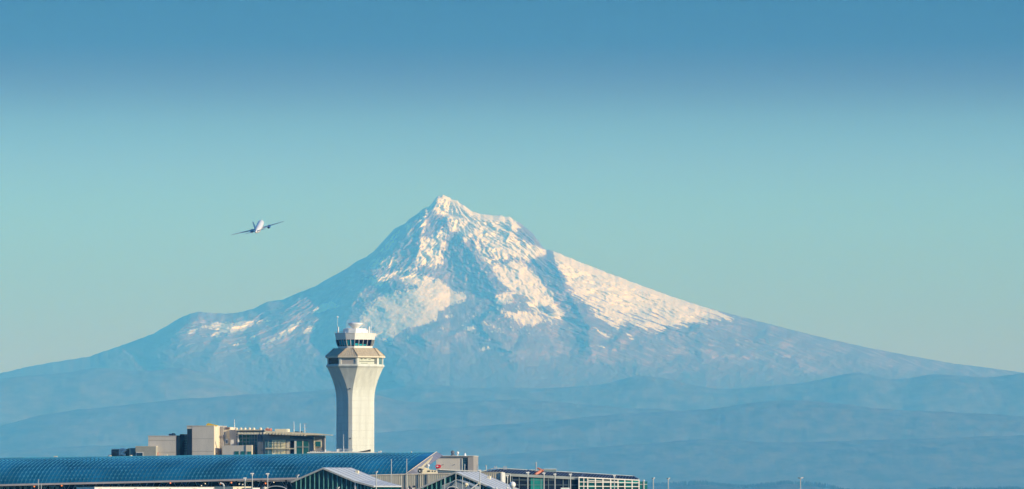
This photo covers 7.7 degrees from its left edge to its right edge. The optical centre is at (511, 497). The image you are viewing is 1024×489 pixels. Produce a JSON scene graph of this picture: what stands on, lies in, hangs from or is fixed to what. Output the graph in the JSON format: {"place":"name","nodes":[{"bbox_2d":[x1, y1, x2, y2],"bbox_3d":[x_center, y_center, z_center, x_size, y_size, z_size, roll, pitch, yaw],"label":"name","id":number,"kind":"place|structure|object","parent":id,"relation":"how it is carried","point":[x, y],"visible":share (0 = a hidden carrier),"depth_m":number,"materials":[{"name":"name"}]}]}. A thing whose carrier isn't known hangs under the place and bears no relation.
{"place":"outdoors","nodes":[
{"label":"outdoors","id":0,"kind":"place"},
{"bbox_2d":[77,487,213,488],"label":"flat roofed shed","id":1,"kind":"structure","parent":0,"point":[145,487],"depth_m":2208.56,"materials":[{"name":"white paint"}]},
{"bbox_2d":[128,419,328,481],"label":"office building","id":2,"kind":"structure","parent":0,"point":[210,439],"depth_m":2560.87,"materials":[{"name":"beige concrete"}]},
{"bbox_2d":[231,220,283,234],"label":"airliner","id":3,"kind":"object","parent":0,"point":[258,227],"visible":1,"depth_m":4797.57,"materials":[{"name":"white paint"}]},
{"bbox_2d":[0,389,679,451],"bbox_3d":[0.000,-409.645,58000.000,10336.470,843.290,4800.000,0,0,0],"label":"hills","id":4,"kind":"structure","parent":0,"point":[312,411],"depth_m":57349.03,"materials":[{"name":"blue"}]},
{"bbox_2d":[307,434,381,453],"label":"podium building","id":5,"kind":"structure","parent":0,"point":[323,452],"depth_m":2440.81,"materials":[{"name":"stone"}]},
{"bbox_2d":[325,316,384,451],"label":"control tower","id":6,"kind":"structure","parent":0,"point":[355,366],"depth_m":2495.29,"materials":[{"name":"concrete"}]},
{"bbox_2d":[406,459,406,488],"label":"slender pole","id":7,"kind":"object","parent":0,"point":[406,473],"visible":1,"depth_m":2199.91,"materials":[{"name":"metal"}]},
{"bbox_2d":[436,450,477,472],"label":"grey block","id":8,"kind":"structure","parent":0,"point":[452,461],"depth_m":2420.51,"materials":[{"name":"stone"}]},
{"bbox_2d":[437,465,486,472],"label":"link building","id":9,"kind":"structure","parent":0,"point":[443,470],"depth_m":2330.10,"materials":[{"name":"grey stone"}]},
{"bbox_2d":[481,472,504,482],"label":"beige block","id":10,"kind":"structure","parent":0,"point":[500,476],"depth_m":2112.28,"materials":[{"name":"white paint"}]},
{"bbox_2d":[0,195,1022,393],"bbox_3d":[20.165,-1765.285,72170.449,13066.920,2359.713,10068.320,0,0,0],"label":"mountain","id":11,"kind":"structure","parent":0,"point":[444,290],"depth_m":72157.31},
{"bbox_2d":[0,368,1023,425],"bbox_3d":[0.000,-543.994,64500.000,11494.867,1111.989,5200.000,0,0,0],"label":"hills","id":12,"kind":"structure","parent":0,"point":[25,397],"depth_m":63931.45,"materials":[{"name":"blue"}]},
{"bbox_2d":[0,400,1023,457],"bbox_3d":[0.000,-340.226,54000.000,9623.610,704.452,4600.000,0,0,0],"label":"hills","id":13,"kind":"structure","parent":0,"point":[795,421],"depth_m":53377.84,"materials":[{"name":"blue"}]},
{"bbox_2d":[0,0,1023,372],"label":"sky","id":14,"kind":"structure","parent":0,"point":[847,171],"materials":[{"name":"blue"}]},
{"bbox_2d":[426,435,1023,488],"bbox_3d":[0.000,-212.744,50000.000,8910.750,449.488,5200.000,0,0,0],"label":"hills","id":15,"kind":"structure","parent":0,"point":[982,462],"depth_m":48922.02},
{"bbox_2d":[647,484,829,488],"bbox_3d":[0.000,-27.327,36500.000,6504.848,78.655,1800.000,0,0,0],"label":"hills","id":16,"kind":"structure","parent":0,"point":[779,486],"depth_m":36267.53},
{"bbox_2d":[647,480,1023,488],"bbox_3d":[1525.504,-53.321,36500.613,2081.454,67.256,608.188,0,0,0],"label":"treeline","id":17,"kind":"object","parent":16,"relation":"on","point":[705,482],"visible":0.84,"depth_m":36317.86,"materials":[{"name":"blue plant"}]},
{"label":"ground","id":18,"kind":"structure","parent":0,"visible":0},
{"bbox_2d":[108,448,129,455],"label":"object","id":19,"kind":"object","parent":18,"relation":"on","point":[123,452],"visible":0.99,"depth_m":2544.18,"materials":[{"name":"blue metal"}]},
{"bbox_2d":[0,451,442,488],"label":"glass vault","id":20,"kind":"object","parent":18,"relation":"on","point":[55,472],"visible":0.95,"depth_m":2296.39,"materials":[{"name":"glass"}]},
{"bbox_2d":[214,487,250,488],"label":"flat roofed shed","id":21,"kind":"structure","parent":18,"relation":"on","point":[230,487],"depth_m":2195.91,"materials":[{"name":"beige paint"}]},
{"bbox_2d":[291,467,401,488],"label":"gabled concourse","id":22,"kind":"structure","parent":18,"relation":"on","point":[334,478],"depth_m":2110.64,"materials":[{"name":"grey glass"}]},
{"bbox_2d":[371,473,450,488],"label":"service block","id":23,"kind":"structure","parent":18,"relation":"on","point":[415,481],"depth_m":2240.00,"materials":[{"name":"metal"}]},
{"bbox_2d":[417,457,437,473],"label":"plant cabin","id":24,"kind":"object","parent":23,"relation":"on","point":[425,470],"visible":1,"depth_m":2251.00,"materials":[{"name":"beige metal"}]},
{"bbox_2d":[442,479,478,488],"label":"gabled porch","id":25,"kind":"object","parent":18,"relation":"on","point":[450,485],"visible":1,"depth_m":2059.95,"materials":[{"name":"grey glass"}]},
{"bbox_2d":[417,471,517,488],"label":"gabled concourse","id":26,"kind":"structure","parent":18,"relation":"on","point":[488,482],"depth_m":2091.52,"materials":[{"name":"grey metal"}]},
{"bbox_2d":[509,481,516,488],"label":"white radome","id":27,"kind":"object","parent":18,"relation":"on","point":[512,484],"visible":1,"depth_m":2059.44,"materials":[{"name":"plastic"}]},
{"bbox_2d":[481,462,646,488],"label":"glass concourse","id":28,"kind":"structure","parent":18,"relation":"on","point":[579,480],"depth_m":2149.28,"materials":[{"name":"white glass"}]},
{"bbox_2d":[534,468,543,474],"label":"roof hoist","id":29,"kind":"object","parent":28,"relation":"attached to","point":[539,471],"visible":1,"depth_m":2147.99,"materials":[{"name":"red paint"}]}
]}

